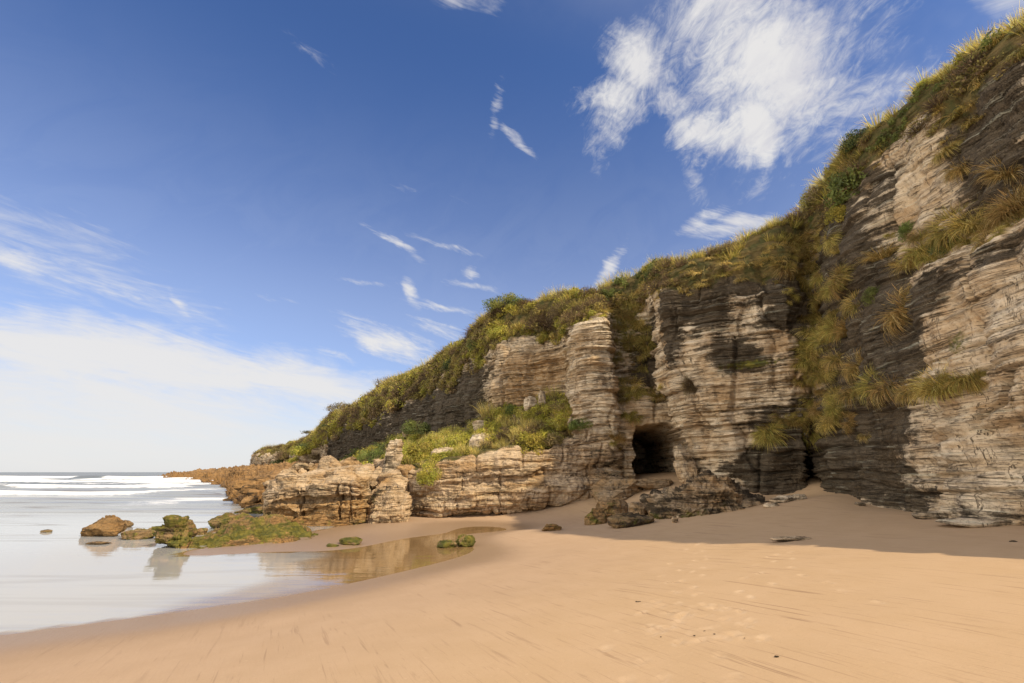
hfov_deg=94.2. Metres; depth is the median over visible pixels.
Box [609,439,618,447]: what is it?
grass tussock
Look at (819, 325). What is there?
grass tussock
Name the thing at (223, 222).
sky
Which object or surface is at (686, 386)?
bush
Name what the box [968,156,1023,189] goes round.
grass tussock
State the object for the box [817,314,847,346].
grass tussock
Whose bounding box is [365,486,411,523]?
boulder
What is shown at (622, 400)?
grass tussock
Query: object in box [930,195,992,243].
grass tussock
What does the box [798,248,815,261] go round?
grass tussock
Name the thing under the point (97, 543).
rock
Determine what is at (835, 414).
grass tussock
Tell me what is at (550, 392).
grass tussock
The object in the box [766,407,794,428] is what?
grass tussock
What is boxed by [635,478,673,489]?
boulder
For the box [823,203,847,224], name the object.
bush
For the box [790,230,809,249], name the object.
grass tussock
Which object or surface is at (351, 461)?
boulder
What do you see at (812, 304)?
grass tussock
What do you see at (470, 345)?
bush
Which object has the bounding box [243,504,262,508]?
ledge
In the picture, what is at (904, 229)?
leafy plant
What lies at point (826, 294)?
grass tussock
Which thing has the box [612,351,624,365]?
grass tussock
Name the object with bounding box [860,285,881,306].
leafy plant
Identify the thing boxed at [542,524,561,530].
stone
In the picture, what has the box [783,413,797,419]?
grass tussock
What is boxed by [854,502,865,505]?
stone
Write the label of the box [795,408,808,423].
grass tussock
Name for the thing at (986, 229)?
grass tussock
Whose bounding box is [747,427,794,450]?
grass tussock
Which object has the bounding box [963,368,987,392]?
grass tussock
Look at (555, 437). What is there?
bush
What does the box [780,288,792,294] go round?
grass tussock
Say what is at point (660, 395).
grass tussock
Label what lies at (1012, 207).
grass tussock
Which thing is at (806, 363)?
grass tussock
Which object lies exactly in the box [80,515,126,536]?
rock
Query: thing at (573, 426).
bush
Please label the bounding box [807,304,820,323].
grass tussock
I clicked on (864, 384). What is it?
grass tussock
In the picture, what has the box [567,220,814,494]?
cliff
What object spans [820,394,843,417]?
grass tussock
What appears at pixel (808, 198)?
bush
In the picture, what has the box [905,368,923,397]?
grass tussock
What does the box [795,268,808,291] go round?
grass tussock
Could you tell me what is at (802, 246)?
grass tussock
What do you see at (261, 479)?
ledge
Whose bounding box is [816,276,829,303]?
grass tussock
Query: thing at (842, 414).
grass tussock
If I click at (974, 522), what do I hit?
stone
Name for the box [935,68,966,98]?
grass tussock
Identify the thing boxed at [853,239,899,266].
grass tussock
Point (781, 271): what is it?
grass tussock
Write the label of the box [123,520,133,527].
rock
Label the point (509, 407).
bush
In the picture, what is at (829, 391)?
grass tussock
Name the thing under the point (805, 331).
grass tussock
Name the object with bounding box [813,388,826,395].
grass tussock
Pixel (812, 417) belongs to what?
grass tussock
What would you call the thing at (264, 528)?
reef
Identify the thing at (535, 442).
bush
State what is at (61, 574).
sea
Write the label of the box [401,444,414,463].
bush
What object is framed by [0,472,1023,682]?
beach
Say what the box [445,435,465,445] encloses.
bush
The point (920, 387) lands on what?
grass tussock
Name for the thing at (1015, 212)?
grass tussock
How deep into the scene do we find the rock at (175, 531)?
14.54 m
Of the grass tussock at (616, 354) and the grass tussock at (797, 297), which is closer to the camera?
the grass tussock at (797, 297)
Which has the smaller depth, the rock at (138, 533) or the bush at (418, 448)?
the rock at (138, 533)
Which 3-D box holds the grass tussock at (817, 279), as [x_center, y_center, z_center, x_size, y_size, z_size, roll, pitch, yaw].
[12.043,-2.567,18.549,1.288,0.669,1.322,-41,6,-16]
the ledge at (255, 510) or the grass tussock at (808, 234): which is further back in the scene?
the ledge at (255, 510)
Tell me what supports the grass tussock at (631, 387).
on the cliff at (725, 344)
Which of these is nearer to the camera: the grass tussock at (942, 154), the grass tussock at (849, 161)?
the grass tussock at (942, 154)
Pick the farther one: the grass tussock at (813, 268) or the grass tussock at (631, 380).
the grass tussock at (631, 380)
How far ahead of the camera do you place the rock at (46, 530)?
18.00 m
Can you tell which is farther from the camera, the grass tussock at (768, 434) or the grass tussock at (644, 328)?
the grass tussock at (644, 328)
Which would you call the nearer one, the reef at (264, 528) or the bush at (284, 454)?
the reef at (264, 528)
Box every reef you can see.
[180,514,317,548]
[207,512,250,528]
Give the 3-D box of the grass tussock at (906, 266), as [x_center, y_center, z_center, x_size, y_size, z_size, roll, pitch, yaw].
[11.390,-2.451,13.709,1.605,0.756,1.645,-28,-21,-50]
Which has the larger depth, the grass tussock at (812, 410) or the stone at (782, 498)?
the grass tussock at (812, 410)
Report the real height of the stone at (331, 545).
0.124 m
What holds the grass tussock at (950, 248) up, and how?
on the cliff at (958, 456)
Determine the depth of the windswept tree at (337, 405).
87.84 m
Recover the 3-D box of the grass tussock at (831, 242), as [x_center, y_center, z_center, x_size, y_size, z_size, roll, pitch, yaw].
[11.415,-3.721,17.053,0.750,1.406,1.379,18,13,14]
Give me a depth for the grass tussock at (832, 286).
16.15 m
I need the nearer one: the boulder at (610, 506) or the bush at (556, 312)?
the boulder at (610, 506)
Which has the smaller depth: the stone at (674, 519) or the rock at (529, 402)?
the stone at (674, 519)
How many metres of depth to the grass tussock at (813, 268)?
19.78 m
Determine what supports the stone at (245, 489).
on the rock platform
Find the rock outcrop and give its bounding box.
[408,436,624,517]
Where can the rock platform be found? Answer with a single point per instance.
(225, 477)
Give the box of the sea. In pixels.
[0,472,505,634]
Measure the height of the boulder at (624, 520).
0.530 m
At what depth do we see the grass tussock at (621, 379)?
24.31 m
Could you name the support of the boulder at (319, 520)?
on the beach
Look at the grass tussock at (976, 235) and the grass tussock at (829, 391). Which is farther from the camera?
the grass tussock at (829, 391)
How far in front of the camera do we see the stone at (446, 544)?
14.36 m
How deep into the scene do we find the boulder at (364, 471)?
23.50 m
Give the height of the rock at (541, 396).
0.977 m
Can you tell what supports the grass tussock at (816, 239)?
on the cliff at (958, 456)
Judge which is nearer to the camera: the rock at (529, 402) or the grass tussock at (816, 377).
the grass tussock at (816, 377)
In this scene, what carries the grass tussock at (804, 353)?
on the cliff at (958, 456)
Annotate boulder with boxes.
[261,468,371,524]
[280,463,316,472]
[290,514,349,525]
[297,464,374,483]
[317,455,341,468]
[339,456,361,465]
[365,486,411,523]
[371,475,408,494]
[395,464,414,477]
[584,508,607,524]
[592,476,642,501]
[596,496,627,516]
[607,512,654,527]
[628,502,647,514]
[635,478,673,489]
[639,493,648,502]
[644,469,768,518]
[672,444,698,483]
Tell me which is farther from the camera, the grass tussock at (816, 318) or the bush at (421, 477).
the bush at (421, 477)
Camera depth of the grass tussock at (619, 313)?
26.10 m
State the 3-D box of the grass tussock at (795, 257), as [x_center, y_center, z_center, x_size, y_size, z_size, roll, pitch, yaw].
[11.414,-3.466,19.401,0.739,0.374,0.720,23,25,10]
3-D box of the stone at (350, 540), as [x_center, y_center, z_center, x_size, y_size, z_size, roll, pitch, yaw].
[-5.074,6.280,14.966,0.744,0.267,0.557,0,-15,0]
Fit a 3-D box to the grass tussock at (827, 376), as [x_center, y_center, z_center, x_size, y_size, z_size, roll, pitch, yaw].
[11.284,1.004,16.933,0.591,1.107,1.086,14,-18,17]
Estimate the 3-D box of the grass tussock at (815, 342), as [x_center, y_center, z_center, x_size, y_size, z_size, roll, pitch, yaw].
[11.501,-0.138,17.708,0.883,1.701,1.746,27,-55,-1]
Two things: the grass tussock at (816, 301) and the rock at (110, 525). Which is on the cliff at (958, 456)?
the grass tussock at (816, 301)
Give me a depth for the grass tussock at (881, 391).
13.26 m
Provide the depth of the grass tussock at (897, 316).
12.93 m
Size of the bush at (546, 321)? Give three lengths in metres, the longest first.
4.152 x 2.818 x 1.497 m
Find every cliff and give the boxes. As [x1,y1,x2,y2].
[249,298,576,464]
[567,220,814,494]
[799,23,1023,524]
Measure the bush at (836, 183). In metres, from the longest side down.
1.907 x 1.886 x 1.279 m
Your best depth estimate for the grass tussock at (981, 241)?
10.67 m
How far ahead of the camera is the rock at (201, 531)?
17.31 m
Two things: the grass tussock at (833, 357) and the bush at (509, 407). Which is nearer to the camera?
the grass tussock at (833, 357)
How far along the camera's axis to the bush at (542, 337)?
28.44 m
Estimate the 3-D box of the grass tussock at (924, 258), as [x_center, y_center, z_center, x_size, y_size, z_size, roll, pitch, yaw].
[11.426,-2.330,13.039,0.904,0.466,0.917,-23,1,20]
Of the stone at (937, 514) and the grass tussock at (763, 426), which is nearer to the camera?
the stone at (937, 514)
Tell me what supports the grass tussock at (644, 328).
on the cliff at (725, 344)
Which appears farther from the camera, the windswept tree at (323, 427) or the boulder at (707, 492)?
the windswept tree at (323, 427)
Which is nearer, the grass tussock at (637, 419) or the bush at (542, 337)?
the grass tussock at (637, 419)
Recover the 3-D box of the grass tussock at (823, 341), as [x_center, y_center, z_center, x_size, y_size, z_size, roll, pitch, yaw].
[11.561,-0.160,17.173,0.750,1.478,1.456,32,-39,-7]
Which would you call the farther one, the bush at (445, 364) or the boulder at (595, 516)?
the bush at (445, 364)
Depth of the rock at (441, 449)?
25.08 m
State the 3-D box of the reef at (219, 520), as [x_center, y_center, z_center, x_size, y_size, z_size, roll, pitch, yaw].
[-11.656,7.441,19.549,1.774,0.796,1.234,0,-15,0]
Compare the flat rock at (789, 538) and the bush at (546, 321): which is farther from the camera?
the bush at (546, 321)
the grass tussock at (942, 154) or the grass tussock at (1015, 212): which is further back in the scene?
the grass tussock at (942, 154)
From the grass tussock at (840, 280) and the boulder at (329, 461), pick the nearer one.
the grass tussock at (840, 280)
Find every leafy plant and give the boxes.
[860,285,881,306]
[894,219,914,242]
[912,77,931,91]
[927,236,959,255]
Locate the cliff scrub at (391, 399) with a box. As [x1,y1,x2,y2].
[253,27,1023,456]
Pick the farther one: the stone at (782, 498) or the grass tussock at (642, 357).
the grass tussock at (642, 357)
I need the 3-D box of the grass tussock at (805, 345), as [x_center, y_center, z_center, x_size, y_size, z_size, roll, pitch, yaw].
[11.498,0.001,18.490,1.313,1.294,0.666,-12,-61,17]
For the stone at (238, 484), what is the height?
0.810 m
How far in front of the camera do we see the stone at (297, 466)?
25.01 m
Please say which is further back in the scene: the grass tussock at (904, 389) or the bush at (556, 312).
the bush at (556, 312)
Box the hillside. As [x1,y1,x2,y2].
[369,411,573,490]
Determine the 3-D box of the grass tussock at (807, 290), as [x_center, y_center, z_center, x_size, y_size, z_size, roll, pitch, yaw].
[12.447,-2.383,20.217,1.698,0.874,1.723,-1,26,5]
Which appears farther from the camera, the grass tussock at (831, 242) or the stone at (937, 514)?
the grass tussock at (831, 242)
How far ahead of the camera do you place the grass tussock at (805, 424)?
18.09 m
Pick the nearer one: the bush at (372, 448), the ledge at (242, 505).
the ledge at (242, 505)
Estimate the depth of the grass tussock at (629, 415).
23.33 m
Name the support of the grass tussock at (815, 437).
on the cliff at (725, 344)
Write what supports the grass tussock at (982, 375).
on the cliff at (958, 456)
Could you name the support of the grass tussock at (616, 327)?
on the cliff at (725, 344)
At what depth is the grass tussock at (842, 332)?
16.29 m
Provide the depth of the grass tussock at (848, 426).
15.33 m
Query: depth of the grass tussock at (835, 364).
16.57 m
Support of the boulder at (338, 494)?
on the beach
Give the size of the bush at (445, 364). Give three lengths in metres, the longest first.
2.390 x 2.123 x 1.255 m
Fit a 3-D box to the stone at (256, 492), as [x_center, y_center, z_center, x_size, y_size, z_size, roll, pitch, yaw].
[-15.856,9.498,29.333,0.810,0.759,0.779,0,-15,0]
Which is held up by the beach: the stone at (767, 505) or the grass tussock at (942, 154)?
the stone at (767, 505)
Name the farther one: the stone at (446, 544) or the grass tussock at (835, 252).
the grass tussock at (835, 252)
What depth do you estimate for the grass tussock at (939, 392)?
10.89 m
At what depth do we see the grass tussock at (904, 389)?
12.45 m
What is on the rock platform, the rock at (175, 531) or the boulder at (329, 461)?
the boulder at (329, 461)
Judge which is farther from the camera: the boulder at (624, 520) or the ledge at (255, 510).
the ledge at (255, 510)
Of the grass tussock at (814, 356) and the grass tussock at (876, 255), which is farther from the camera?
the grass tussock at (814, 356)
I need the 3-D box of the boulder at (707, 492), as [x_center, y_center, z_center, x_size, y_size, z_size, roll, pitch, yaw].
[7.404,5.748,17.127,5.399,2.212,4.147,-2,-15,8]
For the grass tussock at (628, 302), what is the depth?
26.44 m
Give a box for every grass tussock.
[471,397,495,416]
[538,385,560,397]
[604,427,628,446]
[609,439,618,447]
[610,322,622,331]
[612,306,637,323]
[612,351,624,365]
[617,290,638,309]
[618,333,638,351]
[618,374,628,383]
[618,393,635,407]
[619,378,647,394]
[622,317,642,326]
[622,382,651,400]
[623,410,635,420]
[625,374,637,382]
[627,410,645,426]
[631,318,648,330]
[634,333,656,354]
[634,363,647,375]
[636,319,652,335]
[636,348,653,362]
[641,389,655,399]
[647,387,665,402]
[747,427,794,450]
[751,421,785,447]
[759,423,769,429]
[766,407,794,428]
[768,254,799,281]
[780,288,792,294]
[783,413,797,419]
[783,419,812,429]
[789,254,800,261]
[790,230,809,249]
[790,239,810,259]
[790,288,801,302]
[790,322,816,342]
[790,337,816,374]
[790,355,819,370]
[791,234,810,251]
[791,346,819,374]
[791,376,811,390]
[791,405,814,438]
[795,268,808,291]
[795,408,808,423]
[796,314,811,324]
[796,387,813,408]
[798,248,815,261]
[798,334,814,354]
[799,261,814,275]
[799,281,813,297]
[800,253,818,274]
[801,227,811,240]
[802,423,822,453]
[804,399,822,418]
[805,255,816,268]
[805,319,835,354]
[805,353,834,391]
[806,344,821,364]
[807,269,824,289]
[807,284,820,314]
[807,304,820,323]
[808,306,821,325]
[809,233,819,245]
[809,404,821,423]
[812,293,822,309]
[812,317,825,331]
[812,412,843,437]
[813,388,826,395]
[814,318,844,355]
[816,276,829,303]
[816,381,841,405]
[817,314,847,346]
[818,225,843,254]
[818,276,835,301]
[818,348,844,374]
[820,311,841,329]
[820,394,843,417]
[821,318,842,342]
[821,361,838,382]
[822,407,849,425]
[823,262,848,301]
[823,309,838,321]
[824,391,843,425]
[825,353,840,364]
[826,261,853,296]
[828,245,839,256]
[829,315,848,346]
[832,379,865,409]
[833,152,857,171]
[835,347,860,383]
[838,288,862,320]
[839,411,857,435]
[849,362,886,409]
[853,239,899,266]
[855,430,870,443]
[864,371,901,410]
[874,280,912,345]
[883,232,897,237]
[885,243,925,280]
[890,378,926,407]
[895,226,932,271]
[896,355,963,406]
[901,380,911,391]
[902,228,931,248]
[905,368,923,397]
[909,375,975,409]
[913,250,937,267]
[916,202,975,256]
[923,368,945,400]
[928,130,966,168]
[928,241,953,257]
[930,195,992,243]
[931,254,944,262]
[934,364,987,398]
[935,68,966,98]
[938,156,971,185]
[953,234,974,247]
[962,201,992,237]
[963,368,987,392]
[964,368,988,393]
[965,197,1008,242]
[967,227,996,251]
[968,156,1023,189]
[969,176,1023,231]
[972,226,989,240]
[984,190,1023,229]
[986,225,1009,241]
[999,214,1023,227]
[1002,201,1023,220]
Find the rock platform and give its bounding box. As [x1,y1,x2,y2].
[158,460,339,507]
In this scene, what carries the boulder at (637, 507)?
on the beach
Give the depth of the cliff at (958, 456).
12.02 m
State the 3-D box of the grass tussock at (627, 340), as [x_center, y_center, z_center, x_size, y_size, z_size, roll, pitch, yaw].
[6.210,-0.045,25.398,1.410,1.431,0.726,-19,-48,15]
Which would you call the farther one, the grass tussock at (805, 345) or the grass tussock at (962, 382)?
the grass tussock at (805, 345)
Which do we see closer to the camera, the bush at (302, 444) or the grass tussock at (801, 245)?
the grass tussock at (801, 245)
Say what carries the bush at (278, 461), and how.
on the rock platform
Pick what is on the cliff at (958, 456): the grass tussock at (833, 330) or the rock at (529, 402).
the grass tussock at (833, 330)
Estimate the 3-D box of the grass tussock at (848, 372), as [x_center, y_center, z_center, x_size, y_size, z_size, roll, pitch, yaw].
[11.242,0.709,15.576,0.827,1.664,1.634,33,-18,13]
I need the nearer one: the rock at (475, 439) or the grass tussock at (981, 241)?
the grass tussock at (981, 241)
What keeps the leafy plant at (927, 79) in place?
on the cliff at (958, 456)
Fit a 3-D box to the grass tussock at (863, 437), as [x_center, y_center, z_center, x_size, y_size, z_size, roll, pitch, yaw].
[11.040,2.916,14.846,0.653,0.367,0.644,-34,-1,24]
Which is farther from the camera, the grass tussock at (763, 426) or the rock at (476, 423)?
the rock at (476, 423)
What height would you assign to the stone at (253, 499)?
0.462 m
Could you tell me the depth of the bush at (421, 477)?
22.66 m
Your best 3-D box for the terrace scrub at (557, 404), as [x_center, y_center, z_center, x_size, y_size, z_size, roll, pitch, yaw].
[-11.588,9.305,42.769,9.824,5.645,51.308,9,-18,-30]
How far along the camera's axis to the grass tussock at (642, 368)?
24.47 m
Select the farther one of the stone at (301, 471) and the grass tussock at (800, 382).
the stone at (301, 471)
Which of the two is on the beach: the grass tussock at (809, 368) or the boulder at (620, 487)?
the boulder at (620, 487)
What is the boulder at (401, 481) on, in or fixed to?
on the beach
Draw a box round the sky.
[0,0,1023,471]
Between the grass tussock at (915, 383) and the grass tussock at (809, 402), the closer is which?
the grass tussock at (915, 383)
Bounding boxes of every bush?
[271,458,284,463]
[274,450,289,459]
[286,456,298,462]
[288,446,311,455]
[298,439,308,449]
[304,452,320,460]
[354,446,383,462]
[362,445,377,453]
[399,418,431,434]
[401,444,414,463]
[404,441,438,462]
[416,458,443,487]
[440,356,451,372]
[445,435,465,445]
[466,334,478,351]
[486,323,507,342]
[503,403,517,415]
[512,430,550,456]
[519,310,555,331]
[536,331,549,343]
[542,428,565,447]
[546,296,576,325]
[567,417,592,430]
[679,374,699,396]
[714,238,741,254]
[798,181,821,214]
[820,163,868,209]
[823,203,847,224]
[839,127,868,152]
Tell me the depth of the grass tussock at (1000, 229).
10.21 m
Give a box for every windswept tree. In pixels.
[317,424,329,440]
[324,402,348,410]
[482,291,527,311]
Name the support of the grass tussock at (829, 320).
on the cliff at (958, 456)
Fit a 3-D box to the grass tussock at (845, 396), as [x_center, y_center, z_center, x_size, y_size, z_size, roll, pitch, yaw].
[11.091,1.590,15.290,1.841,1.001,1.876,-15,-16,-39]
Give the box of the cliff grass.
[261,2,1023,452]
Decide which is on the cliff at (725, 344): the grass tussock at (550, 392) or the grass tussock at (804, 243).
the grass tussock at (804, 243)
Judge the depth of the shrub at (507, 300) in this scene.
32.10 m
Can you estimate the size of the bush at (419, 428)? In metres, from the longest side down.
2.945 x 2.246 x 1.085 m
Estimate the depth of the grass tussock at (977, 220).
11.68 m
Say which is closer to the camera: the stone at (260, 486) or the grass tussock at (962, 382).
the grass tussock at (962, 382)
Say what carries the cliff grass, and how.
on the cliff at (517, 369)
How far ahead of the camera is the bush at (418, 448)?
25.72 m
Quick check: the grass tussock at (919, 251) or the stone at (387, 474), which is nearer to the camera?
the grass tussock at (919, 251)
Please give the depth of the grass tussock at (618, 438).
22.95 m
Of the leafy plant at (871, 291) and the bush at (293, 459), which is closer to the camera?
the leafy plant at (871, 291)
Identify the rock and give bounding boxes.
[40,529,52,532]
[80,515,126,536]
[85,541,110,544]
[120,528,155,539]
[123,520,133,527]
[151,515,193,547]
[187,519,197,536]
[197,528,207,534]
[382,438,403,471]
[431,447,453,454]
[469,433,497,448]
[472,420,488,430]
[523,396,536,411]
[538,390,545,404]
[770,536,812,541]
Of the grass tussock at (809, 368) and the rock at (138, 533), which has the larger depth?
the grass tussock at (809, 368)
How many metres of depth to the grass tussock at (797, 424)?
18.07 m
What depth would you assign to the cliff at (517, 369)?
30.70 m
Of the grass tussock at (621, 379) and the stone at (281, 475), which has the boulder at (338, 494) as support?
the stone at (281, 475)
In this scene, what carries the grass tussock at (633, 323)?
on the cliff at (725, 344)
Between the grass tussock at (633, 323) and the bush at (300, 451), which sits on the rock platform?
the bush at (300, 451)
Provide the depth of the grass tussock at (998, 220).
10.89 m
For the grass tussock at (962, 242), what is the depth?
11.97 m
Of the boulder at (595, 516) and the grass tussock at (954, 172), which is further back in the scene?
the boulder at (595, 516)
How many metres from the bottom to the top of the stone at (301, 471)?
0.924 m
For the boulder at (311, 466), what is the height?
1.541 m
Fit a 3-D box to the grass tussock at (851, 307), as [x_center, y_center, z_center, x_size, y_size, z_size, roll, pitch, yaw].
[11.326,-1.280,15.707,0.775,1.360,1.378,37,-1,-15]
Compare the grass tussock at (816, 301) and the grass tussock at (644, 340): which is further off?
the grass tussock at (644, 340)
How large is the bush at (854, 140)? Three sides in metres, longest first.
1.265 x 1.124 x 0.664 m
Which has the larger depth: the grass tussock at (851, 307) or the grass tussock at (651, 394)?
the grass tussock at (651, 394)
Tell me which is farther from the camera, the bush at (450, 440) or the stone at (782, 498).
the bush at (450, 440)
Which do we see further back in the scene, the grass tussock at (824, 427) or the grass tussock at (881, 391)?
the grass tussock at (824, 427)
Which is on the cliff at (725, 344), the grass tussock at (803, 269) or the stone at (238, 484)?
the grass tussock at (803, 269)
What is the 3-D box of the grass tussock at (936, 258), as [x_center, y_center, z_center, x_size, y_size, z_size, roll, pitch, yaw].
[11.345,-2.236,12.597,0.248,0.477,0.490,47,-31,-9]
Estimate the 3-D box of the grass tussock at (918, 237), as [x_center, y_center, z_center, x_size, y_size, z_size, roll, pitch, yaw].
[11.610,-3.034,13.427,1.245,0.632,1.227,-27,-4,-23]
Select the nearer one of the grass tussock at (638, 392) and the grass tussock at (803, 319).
the grass tussock at (803, 319)
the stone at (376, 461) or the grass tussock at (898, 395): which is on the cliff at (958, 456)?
the grass tussock at (898, 395)
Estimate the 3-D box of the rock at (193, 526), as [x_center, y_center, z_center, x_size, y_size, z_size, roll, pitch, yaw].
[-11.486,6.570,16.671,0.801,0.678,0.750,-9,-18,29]
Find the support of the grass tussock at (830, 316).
on the cliff at (958, 456)
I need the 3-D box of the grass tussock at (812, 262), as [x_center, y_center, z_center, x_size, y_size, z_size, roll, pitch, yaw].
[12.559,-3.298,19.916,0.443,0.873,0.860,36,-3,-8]
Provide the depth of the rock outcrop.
22.75 m
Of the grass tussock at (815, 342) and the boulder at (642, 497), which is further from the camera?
the boulder at (642, 497)
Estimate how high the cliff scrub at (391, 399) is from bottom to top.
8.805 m
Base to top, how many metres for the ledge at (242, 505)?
1.309 m
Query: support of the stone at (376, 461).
on the stone
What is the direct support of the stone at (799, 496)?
on the beach
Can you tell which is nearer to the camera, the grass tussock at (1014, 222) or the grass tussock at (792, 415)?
the grass tussock at (1014, 222)
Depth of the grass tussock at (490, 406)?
28.84 m
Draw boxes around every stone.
[233,479,257,490]
[240,484,258,493]
[240,495,261,503]
[247,489,262,496]
[257,482,267,489]
[275,469,297,480]
[290,462,309,471]
[298,468,306,473]
[326,543,338,546]
[339,537,361,544]
[369,464,382,489]
[373,459,383,465]
[378,469,401,481]
[437,540,456,547]
[455,534,475,546]
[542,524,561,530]
[671,517,677,522]
[763,503,778,507]
[768,495,793,502]
[790,494,806,500]
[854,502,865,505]
[911,510,947,518]
[935,516,1010,527]
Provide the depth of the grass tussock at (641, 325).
25.60 m
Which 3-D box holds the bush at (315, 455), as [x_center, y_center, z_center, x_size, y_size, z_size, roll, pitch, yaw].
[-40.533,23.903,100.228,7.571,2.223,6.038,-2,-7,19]
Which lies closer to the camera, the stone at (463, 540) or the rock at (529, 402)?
the stone at (463, 540)
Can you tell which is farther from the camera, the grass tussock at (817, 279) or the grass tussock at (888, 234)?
the grass tussock at (817, 279)
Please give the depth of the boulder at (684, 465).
20.56 m
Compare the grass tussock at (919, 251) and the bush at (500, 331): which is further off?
the bush at (500, 331)
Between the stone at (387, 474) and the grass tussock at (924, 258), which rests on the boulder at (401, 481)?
the stone at (387, 474)
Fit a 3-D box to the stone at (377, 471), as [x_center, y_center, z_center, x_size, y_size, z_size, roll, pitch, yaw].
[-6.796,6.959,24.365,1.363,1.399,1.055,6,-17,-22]
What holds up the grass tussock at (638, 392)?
on the cliff at (725, 344)
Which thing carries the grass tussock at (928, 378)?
on the cliff at (958, 456)
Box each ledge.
[234,506,262,513]
[237,477,274,494]
[240,489,264,507]
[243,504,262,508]
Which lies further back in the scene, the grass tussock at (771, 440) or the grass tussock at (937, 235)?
the grass tussock at (771, 440)
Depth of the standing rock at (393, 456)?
24.37 m
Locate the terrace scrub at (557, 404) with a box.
[339,385,580,467]

